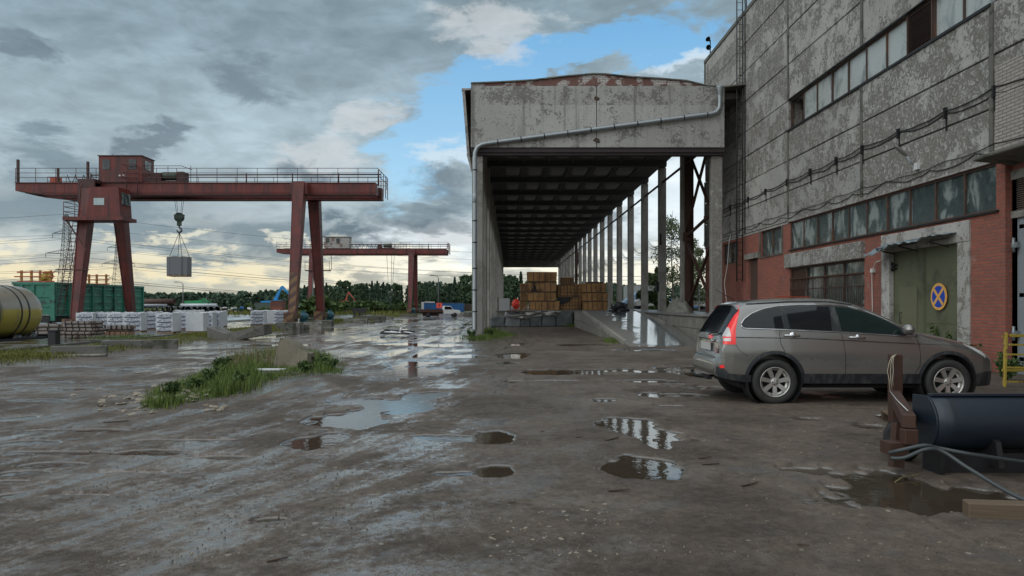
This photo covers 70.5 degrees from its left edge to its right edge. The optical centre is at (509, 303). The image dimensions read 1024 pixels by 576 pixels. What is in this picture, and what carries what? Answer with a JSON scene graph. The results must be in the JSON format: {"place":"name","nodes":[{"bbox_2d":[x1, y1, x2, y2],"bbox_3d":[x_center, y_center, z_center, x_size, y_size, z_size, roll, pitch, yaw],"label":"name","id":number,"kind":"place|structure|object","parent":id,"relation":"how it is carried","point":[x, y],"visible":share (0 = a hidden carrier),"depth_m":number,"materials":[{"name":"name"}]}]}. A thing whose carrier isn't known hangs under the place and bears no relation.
{"place":"outdoors","nodes":[
{"label":"outdoors","id":0,"kind":"place"},
{"bbox_2d":[207,325,271,339],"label":"broken slab","id":1,"kind":"structure","parent":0,"point":[218,333],"depth_m":31.41,"materials":[{"name":"concrete"}]},
{"bbox_2d":[144,308,405,314],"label":"meadow grass","id":2,"kind":"structure","parent":0,"point":[245,312],"depth_m":109.41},
{"bbox_2d":[0,0,751,300],"label":"sky","id":3,"kind":"structure","parent":0,"point":[207,86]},
{"bbox_2d":[0,318,1020,526],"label":"water","id":4,"kind":"structure","parent":0,"point":[883,489],"depth_m":8.44,"materials":[{"name":"liquid"}]},
{"bbox_2d":[542,313,556,326],"bbox_3d":[2.643,1.086,49.401,1.007,0.992,1.066,0,0,0],"label":"wrapped bale","id":5,"kind":"object","parent":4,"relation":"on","point":[548,321],"visible":0.7,"depth_m":48.90},
{"bbox_2d":[556,311,572,326],"bbox_3d":[3.718,1.040,49.398,1.150,1.105,1.065,0,0,0],"label":"wrapped bale","id":6,"kind":"object","parent":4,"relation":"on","point":[563,318],"visible":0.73,"depth_m":48.90},
{"bbox_2d":[912,393,1023,474],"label":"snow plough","id":7,"kind":"object","parent":4,"relation":"on","point":[992,424],"visible":0.93,"depth_m":6.52,"materials":[{"name":"blue paint"}]},
{"bbox_2d":[962,499,1023,519],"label":"timber beam","id":8,"kind":"structure","parent":4,"relation":"on","point":[998,509],"depth_m":5.17,"materials":[{"name":"wood"}]},
{"bbox_2d":[0,308,1023,575],"bbox_3d":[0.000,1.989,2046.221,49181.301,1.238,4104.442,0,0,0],"label":"ground","id":9,"kind":"structure","parent":0,"point":[46,528],"depth_m":6.46,"materials":[{"name":"gravel"}]},
{"bbox_2d":[0,285,47,341],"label":"tank wagon","id":10,"kind":"object","parent":9,"relation":"on","point":[21,311],"visible":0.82,"depth_m":41.62,"materials":[{"name":"paint"}]},
{"bbox_2d":[35,323,65,336],"bbox_3d":[-29.046,1.733,47.249,3.173,0.890,1.272,0,0,0],"label":"slab stack","id":11,"kind":"object","parent":9,"relation":"on","point":[41,328],"visible":0.27,"depth_m":46.70,"materials":[{"name":"concrete"}]},
{"bbox_2d":[46,330,61,344],"bbox_3d":[-16.600,1.451,26.400,0.552,1.010,0.552,0,0,45],"label":"buffer post","id":12,"kind":"object","parent":9,"relation":"on","point":[53,337],"visible":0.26,"depth_m":26.26,"materials":[{"name":"concrete"}]},
{"bbox_2d":[45,214,74,282],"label":"power pylon","id":13,"kind":"object","parent":9,"relation":"on","point":[62,242],"visible":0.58,"depth_m":299.12,"materials":[{"name":"metal"}]},
{"bbox_2d":[59,238,704,275],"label":"power line","id":14,"kind":"object","parent":13,"relation":"attached to","point":[302,262],"visible":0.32,"depth_m":325.80,"materials":[{"name":"metal"}]},
{"bbox_2d":[12,282,143,332],"bbox_3d":[-35.460,0.370,60.600,3.200,4.000,13.600,0,0,0],"label":"gondola wagon","id":15,"kind":"object","parent":9,"relation":"on","point":[103,298],"visible":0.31,"depth_m":56.09,"materials":[{"name":"green paint"}]},
{"bbox_2d":[14,270,54,281],"bbox_3d":[-35.600,-2.026,54.534,3.000,0.987,0.637,0,0,0],"label":"timber rack","id":16,"kind":"object","parent":15,"relation":"on","point":[46,276],"visible":0.96,"depth_m":54.30,"materials":[{"name":"red paint"}]},
{"bbox_2d":[86,274,109,284],"bbox_3d":[-35.400,-2.070,61.430,3.000,0.900,0.180,0,0,0],"label":"timber rack","id":17,"kind":"object","parent":15,"relation":"on","point":[97,279],"visible":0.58,"depth_m":61.34,"materials":[{"name":"beige wood"}]},
{"bbox_2d":[51,345,107,356],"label":"channel beam","id":18,"kind":"structure","parent":9,"relation":"on","point":[94,350],"depth_m":21.31,"materials":[{"name":"concrete"}]},
{"bbox_2d":[62,321,105,337],"bbox_3d":[-24.743,1.460,42.133,1.822,0.940,1.272,0,0,-2],"label":"slab stack","id":19,"kind":"object","parent":9,"relation":"on","point":[80,329],"visible":0.98,"depth_m":41.56,"materials":[{"name":"concrete"}]},
{"bbox_2d":[76,312,96,320],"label":"block pallet","id":20,"kind":"object","parent":9,"relation":"on","point":[85,316],"visible":0.49,"depth_m":51.42,"materials":[{"name":"white"}]},
{"bbox_2d":[95,311,107,323],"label":"block pallet","id":21,"kind":"object","parent":9,"relation":"on","point":[101,316],"visible":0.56,"depth_m":51.88,"materials":[{"name":"white plastic"}]},
{"bbox_2d":[107,312,125,324],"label":"block pallet","id":22,"kind":"object","parent":9,"relation":"on","point":[115,318],"visible":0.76,"depth_m":51.41,"materials":[{"name":"white plastic"}]},
{"bbox_2d":[104,325,135,335],"bbox_3d":[-23.913,1.610,44.335,1.665,0.640,0.872,0,0,0],"label":"stack","id":23,"kind":"object","parent":9,"relation":"on","point":[115,330],"visible":0.81,"depth_m":43.98,"materials":[{"name":"brown"}]},
{"bbox_2d":[105,243,134,284],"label":"power pylon","id":24,"kind":"object","parent":9,"relation":"on","point":[114,268],"visible":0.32,"depth_m":378.94,"materials":[{"name":"metal"}]},
{"bbox_2d":[123,312,146,331],"bbox_3d":[-26.643,1.266,51.441,1.385,1.429,1.032,0,0,-4],"label":"block pallet","id":25,"kind":"object","parent":9,"relation":"on","point":[138,320],"visible":0.84,"depth_m":50.98,"materials":[{"name":"white plastic"}]},
{"bbox_2d":[142,311,162,329],"bbox_3d":[-27.314,1.261,55.401,1.295,1.438,1.087,0,0,3],"label":"block pallet","id":26,"kind":"object","parent":9,"relation":"on","point":[151,320],"visible":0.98,"depth_m":54.90,"materials":[{"name":"white plastic"}]},
{"bbox_2d":[156,312,180,332],"bbox_3d":[-23.398,1.263,49.806,1.352,1.435,1.042,0,0,8],"label":"block pallet","id":27,"kind":"object","parent":9,"relation":"on","point":[167,322],"visible":1,"depth_m":49.34,"materials":[{"name":"white plastic"}]},
{"bbox_2d":[161,381,180,395],"bbox_3d":[-5.604,1.407,12.034,0.297,0.291,0.409,0,0,0],"label":"leafy weed","id":28,"kind":"object","parent":9,"relation":"on","point":[172,387],"visible":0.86,"depth_m":11.95,"materials":[{"name":"green plant"}]},
{"bbox_2d":[177,311,192,329],"bbox_3d":[-24.937,1.266,55.404,1.385,1.429,1.032,0,0,0],"label":"block pallet","id":29,"kind":"object","parent":9,"relation":"on","point":[183,320],"visible":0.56,"depth_m":54.91,"materials":[{"name":"white plastic"}]},
{"bbox_2d":[182,377,203,388],"bbox_3d":[-5.545,1.410,12.702,0.274,0.292,0.376,0,0,44],"label":"leafy weed","id":30,"kind":"object","parent":9,"relation":"on","point":[198,382],"visible":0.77,"depth_m":12.68,"materials":[{"name":"green plant"}]},
{"bbox_2d":[186,312,208,331],"bbox_3d":[-21.763,1.261,50.538,1.295,1.438,1.087,0,0,-1],"label":"block pallet","id":31,"kind":"object","parent":9,"relation":"on","point":[197,321],"visible":0.89,"depth_m":50.06,"materials":[{"name":"white plastic"}]},
{"bbox_2d":[198,311,216,326],"bbox_3d":[-22.269,1.263,53.328,1.352,1.435,1.042,0,0,-3],"label":"block pallet","id":32,"kind":"object","parent":9,"relation":"on","point":[213,319],"visible":0.3,"depth_m":52.97,"materials":[{"name":"white"}]},
{"bbox_2d":[0,313,419,367],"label":"grass strip","id":33,"kind":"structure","parent":9,"relation":"on","point":[11,353],"depth_m":23.57,"materials":[{"name":"plant"}]},
{"bbox_2d":[101,339,178,348],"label":"concrete beam","id":34,"kind":"structure","parent":33,"relation":"on","point":[159,343],"depth_m":25.03,"materials":[{"name":"concrete"}]},
{"bbox_2d":[1,312,418,350],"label":"crane rail","id":35,"kind":"object","parent":9,"relation":"on","point":[69,344],"visible":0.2,"depth_m":26.25,"materials":[{"name":"metal"}]},
{"bbox_2d":[200,367,220,379],"bbox_3d":[-5.733,1.367,13.844,0.295,0.325,0.405,0,0,23],"label":"leafy weed","id":36,"kind":"object","parent":9,"relation":"on","point":[209,374],"visible":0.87,"depth_m":13.83,"materials":[{"name":"green plant"}]},
{"bbox_2d":[209,311,223,327],"bbox_3d":[-22.259,1.266,54.261,1.385,1.429,1.032,0,0,-5],"label":"block pallet","id":37,"kind":"object","parent":9,"relation":"on","point":[220,319],"visible":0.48,"depth_m":54.06,"materials":[{"name":"white"}]},
{"bbox_2d":[211,356,231,366],"bbox_3d":[-6.551,1.350,16.392,0.425,0.338,0.359,0,0,0],"label":"leafy weed","id":38,"kind":"object","parent":9,"relation":"on","point":[218,361],"visible":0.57,"depth_m":16.38,"materials":[{"name":"green plant"}]},
{"bbox_2d":[231,371,250,383],"bbox_3d":[-4.873,1.348,13.057,0.333,0.290,0.350,0,0,40],"label":"leafy weed","id":39,"kind":"object","parent":9,"relation":"on","point":[236,376],"visible":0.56,"depth_m":12.97,"materials":[{"name":"green plant"}]},
{"bbox_2d":[139,345,347,409],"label":"grass","id":40,"kind":"structure","parent":9,"relation":"on","point":[221,383],"depth_m":13.24,"materials":[{"name":"plant"}]},
{"bbox_2d":[251,310,266,325],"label":"block pallet","id":41,"kind":"object","parent":9,"relation":"on","point":[258,317],"visible":0.99,"depth_m":66.12,"materials":[{"name":"white"}]},
{"bbox_2d":[214,334,306,367],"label":"seed grass","id":42,"kind":"structure","parent":9,"relation":"on","point":[249,353],"depth_m":18.11,"materials":[{"name":"plant"}]},
{"bbox_2d":[227,313,298,321],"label":"crane rail","id":43,"kind":"object","parent":9,"relation":"on","point":[240,320],"visible":0.09,"depth_m":82.33,"materials":[{"name":"metal"}]},
{"bbox_2d":[15,154,387,323],"bbox_3d":[-23.261,-4.690,56.040,27.078,13.320,10.680,0,0,0],"label":"gantry crane","id":44,"kind":"object","parent":43,"relation":"on","point":[116,188],"visible":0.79,"depth_m":53.93,"materials":[{"name":"red paint"}]},
{"bbox_2d":[170,233,189,276],"bbox_3d":[-25.343,-3.837,55.650,0.957,3.527,1.358,0,0,0],"label":"lifting sling","id":45,"kind":"object","parent":44,"relation":"hanging from","point":[178,247],"visible":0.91,"depth_m":55.57,"materials":[{"name":"metal"}]},
{"bbox_2d":[166,256,191,276],"bbox_3d":[-25.467,-2.890,55.619,1.644,1.572,1.258,0,0,-8],"label":"lifted block pallet","id":46,"kind":"object","parent":45,"relation":"hanging from","point":[176,266],"visible":1,"depth_m":55.08,"materials":[{"name":"grey concrete"}]},
{"bbox_2d":[266,310,276,324],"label":"block pallet","id":47,"kind":"object","parent":9,"relation":"on","point":[270,317],"visible":0.53,"depth_m":69.17,"materials":[{"name":"white"}]},
{"bbox_2d":[261,286,288,302],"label":"excavator","id":48,"kind":"object","parent":9,"relation":"on","point":[279,292],"visible":0.21,"depth_m":134.77,"materials":[{"name":"blue paint"}]},
{"bbox_2d":[274,310,287,324],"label":"block pallet","id":49,"kind":"object","parent":9,"relation":"on","point":[278,315],"visible":0.48,"depth_m":66.11,"materials":[{"name":"white"}]},
{"bbox_2d":[276,322,295,330],"bbox_3d":[-12.913,1.320,41.780,0.951,0.547,1.088,0,0,-6],"label":"concrete block","id":50,"kind":"object","parent":9,"relation":"on","point":[288,326],"depth_m":41.29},
{"bbox_2d":[274,332,314,367],"bbox_3d":[-4.997,1.112,16.962,0.893,0.950,0.569,3,-4,8],"label":"concrete stump","id":51,"kind":"object","parent":9,"relation":"on","point":[291,351],"visible":0.64,"depth_m":16.80,"materials":[{"name":"grey concrete"}]},
{"bbox_2d":[296,360,314,372],"bbox_3d":[-4.178,1.280,14.763,0.358,0.279,0.363,0,0,31],"label":"leafy weed","id":52,"kind":"object","parent":9,"relation":"on","point":[304,366],"visible":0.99,"depth_m":14.73,"materials":[{"name":"green plant"}]},
{"bbox_2d":[298,293,331,314],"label":"bush","id":53,"kind":"object","parent":9,"relation":"on","point":[308,306],"visible":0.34,"depth_m":103.74,"materials":[{"name":"green plant"}]},
{"bbox_2d":[326,301,341,313],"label":"bush","id":54,"kind":"object","parent":9,"relation":"on","point":[334,307],"visible":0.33,"depth_m":109.73,"materials":[{"name":"green plant"}]},
{"bbox_2d":[332,300,351,312],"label":"bush","id":55,"kind":"object","parent":9,"relation":"on","point":[346,306],"visible":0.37,"depth_m":119.85,"materials":[{"name":"green plant"}]},
{"bbox_2d":[333,280,351,300],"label":"broadleaf tree","id":56,"kind":"object","parent":9,"relation":"on","point":[340,293],"visible":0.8,"depth_m":205.69,"materials":[{"name":"green plant"}]},
{"bbox_2d":[73,322,618,343],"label":"verge grass","id":57,"kind":"structure","parent":9,"relation":"on","point":[497,333],"depth_m":35.57,"materials":[{"name":"plant"}]},
{"bbox_2d":[350,283,368,300],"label":"broadleaf tree","id":58,"kind":"object","parent":9,"relation":"on","point":[357,293],"visible":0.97,"depth_m":216.99,"materials":[{"name":"green plant"}]},
{"bbox_2d":[276,236,449,313],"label":"gantry crane","id":59,"kind":"object","parent":9,"relation":"on","point":[337,246],"visible":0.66,"depth_m":114.23,"materials":[{"name":"red paint"}]},
{"bbox_2d":[352,300,378,312],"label":"bush","id":60,"kind":"object","parent":9,"relation":"on","point":[371,305],"visible":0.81,"depth_m":119.52,"materials":[{"name":"green plant"}]},
{"bbox_2d":[360,315,385,320],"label":"concrete block","id":61,"kind":"object","parent":9,"relation":"on","point":[378,317],"depth_m":67.04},
{"bbox_2d":[391,283,400,304],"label":"broadleaf tree","id":62,"kind":"object","parent":9,"relation":"on","point":[395,298],"visible":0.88,"depth_m":244.66,"materials":[{"name":"green plant"}]},
{"bbox_2d":[380,327,414,334],"bbox_3d":[-5.578,1.327,36.255,1.781,0.366,0.920,0,0,12],"label":"metal frame","id":63,"kind":"object","parent":9,"relation":"on","point":[405,332],"visible":1,"depth_m":36.18,"materials":[{"name":"white paint"}]},
{"bbox_2d":[418,281,428,305],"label":"broadleaf tree","id":64,"kind":"object","parent":9,"relation":"on","point":[421,289],"visible":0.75,"depth_m":237.46,"materials":[{"name":"green plant"}]},
{"bbox_2d":[144,280,704,307],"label":"wood","id":65,"kind":"object","parent":9,"relation":"on","point":[227,300],"visible":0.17,"depth_m":261.02,"materials":[{"name":"green plant"}]},
{"bbox_2d":[428,288,437,302],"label":"broadleaf tree","id":66,"kind":"object","parent":9,"relation":"on","point":[433,295],"visible":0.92,"depth_m":235.82,"materials":[{"name":"green plant"}]},
{"bbox_2d":[419,306,459,316],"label":"pickup truck","id":67,"kind":"object","parent":9,"relation":"on","point":[445,310],"visible":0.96,"depth_m":87.36,"materials":[{"name":"white paint"}]},
{"bbox_2d":[421,301,463,311],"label":"blue container","id":68,"kind":"object","parent":9,"relation":"on","point":[432,305],"visible":0.58,"depth_m":122.00,"materials":[{"name":"metal"}]},
{"bbox_2d":[437,285,447,302],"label":"broadleaf tree","id":69,"kind":"object","parent":9,"relation":"on","point":[443,292],"visible":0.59,"depth_m":246.07,"materials":[{"name":"green plant"}]},
{"bbox_2d":[457,274,471,304],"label":"broadleaf tree","id":70,"kind":"object","parent":9,"relation":"on","point":[464,279],"visible":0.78,"depth_m":225.56,"materials":[{"name":"green plant"}]},
{"bbox_2d":[490,316,505,326],"bbox_3d":[-0.802,1.196,49.406,1.090,0.774,1.080,0,0,0],"label":"wrapped bale","id":71,"kind":"object","parent":9,"relation":"on","point":[497,321],"visible":0.88,"depth_m":48.91},
{"bbox_2d":[497,297,510,309],"bbox_3d":[-0.421,0.544,51.530,0.933,2.012,0.100,0,0,0],"label":"panel board","id":72,"kind":"object","parent":9,"relation":"on","point":[503,303],"visible":0.45,"depth_m":51.50,"materials":[{"name":"grey metal"}]},
{"bbox_2d":[503,277,511,297],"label":"broadleaf tree","id":73,"kind":"object","parent":9,"relation":"on","point":[506,292],"visible":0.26,"depth_m":205.22,"materials":[{"name":"green plant"}]},
{"bbox_2d":[504,312,521,326],"bbox_3d":[0.207,1.063,49.394,1.177,1.056,1.058,0,0,0],"label":"wrapped bale","id":74,"kind":"object","parent":9,"relation":"on","point":[513,322],"visible":0.82,"depth_m":48.90},
{"bbox_2d":[508,275,518,299],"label":"broadleaf tree","id":75,"kind":"object","parent":9,"relation":"on","point":[514,284],"visible":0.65,"depth_m":221.24,"materials":[{"name":"green plant"}]},
{"bbox_2d":[530,313,541,326],"bbox_3d":[1.777,1.092,49.392,0.868,0.995,1.075,0,0,0],"label":"wrapped bale","id":76,"kind":"object","parent":9,"relation":"on","point":[536,322],"visible":0.75,"depth_m":48.90},
{"bbox_2d":[496,306,709,346],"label":"loading platform","id":77,"kind":"structure","parent":9,"relation":"on","point":[643,328],"depth_m":33.65,"materials":[{"name":"concrete"}]},
{"bbox_2d":[528,301,559,309],"bbox_3d":[2.565,0.150,54.780,2.304,0.710,1.640,0,0,0],"label":"plywood crate","id":78,"kind":"object","parent":77,"relation":"on","point":[544,305],"visible":0.88,"depth_m":54.00,"materials":[{"name":"brown wood"}]},
{"bbox_2d":[527,293,555,301],"bbox_3d":[2.360,-0.520,54.780,2.192,0.673,1.640,0,0,0],"label":"plywood crate","id":79,"kind":"object","parent":78,"relation":"on","point":[541,297],"visible":0.91,"depth_m":54.00,"materials":[{"name":"brown wood"}]},
{"bbox_2d":[527,283,556,292],"bbox_3d":[2.379,-1.228,54.780,2.229,0.748,1.640,0,0,0],"label":"plywood crate","id":80,"kind":"object","parent":79,"relation":"on","point":[541,287],"visible":0.98,"depth_m":54.00,"materials":[{"name":"brown wood"}]},
{"bbox_2d":[527,272,556,282],"bbox_3d":[2.382,-2.010,54.780,2.229,0.766,1.640,0,0,0],"label":"plywood crate","id":81,"kind":"object","parent":80,"relation":"on","point":[541,277],"visible":1,"depth_m":54.00,"materials":[{"name":"brown wood"}]},
{"bbox_2d":[560,298,580,309],"bbox_3d":[4.541,0.011,55.080,1.614,0.995,1.640,0,0,0],"label":"plywood crate","id":82,"kind":"object","parent":77,"relation":"on","point":[573,304],"visible":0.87,"depth_m":54.30,"materials":[{"name":"brown wood"}]},
{"bbox_2d":[556,285,580,297],"bbox_3d":[4.428,-0.972,55.080,1.839,0.976,1.640,0,0,0],"label":"plywood crate","id":83,"kind":"object","parent":82,"relation":"on","point":[572,291],"visible":0.95,"depth_m":54.30,"materials":[{"name":"brown wood"}]},
{"bbox_2d":[560,277,573,284],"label":"plywood crate","id":84,"kind":"object","parent":83,"relation":"on","point":[566,280],"visible":0.98,"depth_m":54.30,"materials":[{"name":"brown wood"}]},
{"bbox_2d":[581,302,607,309],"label":"plywood crate","id":85,"kind":"object","parent":77,"relation":"on","point":[594,305],"visible":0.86,"depth_m":54.00,"materials":[{"name":"brown wood"}]},
{"bbox_2d":[581,293,607,301],"bbox_3d":[6.308,-0.492,54.780,1.968,0.654,1.640,0,0,0],"label":"plywood crate","id":86,"kind":"object","parent":85,"relation":"on","point":[594,297],"visible":0.92,"depth_m":54.00,"materials":[{"name":"brown wood"}]},
{"bbox_2d":[579,284,605,292],"bbox_3d":[6.233,-1.172,54.780,1.894,0.710,1.640,0,0,0],"label":"plywood crate","id":87,"kind":"object","parent":86,"relation":"on","point":[593,288],"visible":0.93,"depth_m":54.00,"materials":[{"name":"brown wood"}]},
{"bbox_2d":[462,73,745,335],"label":"loading canopy","id":88,"kind":"object","parent":77,"relation":"on","point":[561,167],"visible":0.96,"depth_m":34.38,"materials":[{"name":"concrete"}]},
{"bbox_2d":[608,302,629,310],"bbox_3d":[6.638,0.233,44.369,1.379,0.781,0.876,0,0,-18],"label":"black sack","id":89,"kind":"object","parent":77,"relation":"on","point":[619,306],"visible":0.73,"depth_m":44.23,"materials":[{"name":"plastic"}]},
{"bbox_2d":[664,297,693,312],"bbox_3d":[8.745,0.026,37.462,1.464,0.840,1.926,0,0,0],"label":"tarp heap","id":90,"kind":"object","parent":77,"relation":"on","point":[676,305],"visible":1,"depth_m":36.98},
{"bbox_2d":[623,285,654,299],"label":"grey building","id":91,"kind":"structure","parent":9,"relation":"on","point":[637,288],"depth_m":150.00,"materials":[{"name":"metal"}]},
{"bbox_2d":[635,266,669,309],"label":"leafy tree","id":92,"kind":"object","parent":9,"relation":"on","point":[652,296],"visible":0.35,"depth_m":67.23,"materials":[{"name":"green plant"}]},
{"bbox_2d":[648,210,704,299],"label":"birch tree","id":93,"kind":"object","parent":9,"relation":"on","point":[669,228],"visible":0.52,"depth_m":65.62,"materials":[{"name":"green plant"}]},
{"bbox_2d":[694,238,704,311],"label":"birch tree","id":94,"kind":"object","parent":9,"relation":"on","point":[699,251],"visible":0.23,"depth_m":70.00,"materials":[{"name":"green plant"}]},
{"bbox_2d":[691,289,990,403],"bbox_3d":[5.345,0.678,12.067,4.667,1.866,2.220,0,0,1],"label":"parked car","id":95,"kind":"object","parent":9,"relation":"on","point":[776,350],"visible":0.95,"depth_m":11.20,"materials":[{"name":"grey paint"}]},
{"bbox_2d":[704,0,1023,373],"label":"factory building","id":96,"kind":"structure","parent":9,"relation":"on","point":[873,159],"depth_m":21.48,"materials":[{"name":"concrete"}]},
{"bbox_2d":[724,241,737,264],"bbox_3d":[11.095,-2.525,36.200,0.090,1.050,2.400,0,0,0],"label":"window","id":97,"kind":"structure","parent":96,"relation":"in","point":[731,259],"depth_m":36.37,"materials":[{"name":"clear glass"}]},
{"bbox_2d":[751,259,757,298],"bbox_3d":[11.150,-0.225,32.850,0.060,3.550,1.300,0,0,0],"label":"side door","id":98,"kind":"structure","parent":96,"relation":"in","point":[754,263],"depth_m":32.98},
{"bbox_2d":[759,225,782,257],"bbox_3d":[11.060,-2.590,30.550,0.200,1.160,2.700,0,0,0],"label":"window","id":99,"kind":"structure","parent":96,"relation":"in","point":[772,239],"depth_m":30.72,"materials":[{"name":"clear glass"}]},
{"bbox_2d":[789,259,863,307],"bbox_3d":[11.042,-0.600,25.475,0.175,1.600,6.010,0,0,0],"label":"barred window","id":100,"kind":"structure","parent":96,"relation":"in","point":[839,281],"depth_m":24.90,"materials":[{"name":"grey glass"}]},
{"bbox_2d":[931,283,946,309],"bbox_3d":[11.044,-0.190,18.680,0.032,0.700,0.700,0,0,0],"label":"traffic sign","id":101,"kind":"object","parent":96,"relation":"attached to","point":[938,296],"visible":1,"depth_m":18.66,"materials":[{"name":"metal"}]},
{"bbox_2d":[880,354,917,468],"bbox_3d":[4.004,1.071,7.579,0.300,0.959,2.575,0,0,26],"label":"rusty steelwork","id":102,"kind":"object","parent":9,"relation":"on","point":[904,432],"visible":0.98,"depth_m":6.70,"materials":[{"name":"brown metal"}]},
{"bbox_2d":[883,421,919,459],"bbox_3d":[3.860,1.350,7.160,0.176,0.390,0.396,0,0,-5],"label":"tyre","id":103,"kind":"object","parent":9,"relation":"on","point":[886,433],"visible":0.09,"depth_m":7.22,"materials":[{"name":"black rubber"}]},
{"bbox_2d":[928,323,972,344],"bbox_3d":[10.491,1.000,17.648,1.052,1.085,0.966,0,0,0],"label":"tall weed","id":104,"kind":"object","parent":9,"relation":"on","point":[936,332],"visible":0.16,"depth_m":17.86,"materials":[{"name":"green plant"}]},
{"bbox_2d":[888,443,1023,500],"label":"hydraulic hose","id":105,"kind":"object","parent":9,"relation":"on","point":[925,447],"visible":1,"depth_m":6.22,"materials":[{"name":"rubber"}]},
{"bbox_2d":[992,351,1023,379],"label":"tall weed","id":106,"kind":"object","parent":9,"relation":"on","point":[1013,362],"visible":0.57,"depth_m":14.52,"materials":[{"name":"green plant"}]},
{"bbox_2d":[1001,332,1023,386],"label":"railing","id":107,"kind":"object","parent":9,"relation":"on","point":[1004,370],"visible":1,"depth_m":13.39,"materials":[{"name":"metal"}]},
{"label":"large pipe","id":108,"kind":"object","parent":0,"visible":0},
{"bbox_2d":[144,304,168,306],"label":"long pipe","id":109,"kind":"object","parent":108,"relation":"on","point":[155,305],"visible":0.56,"depth_m":84.78,"materials":[{"name":"silver metal"}]},
{"bbox_2d":[144,299,175,304],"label":"long pipe","id":110,"kind":"object","parent":109,"relation":"on","point":[162,301],"visible":0.63,"depth_m":84.67,"materials":[{"name":"brown metal"}]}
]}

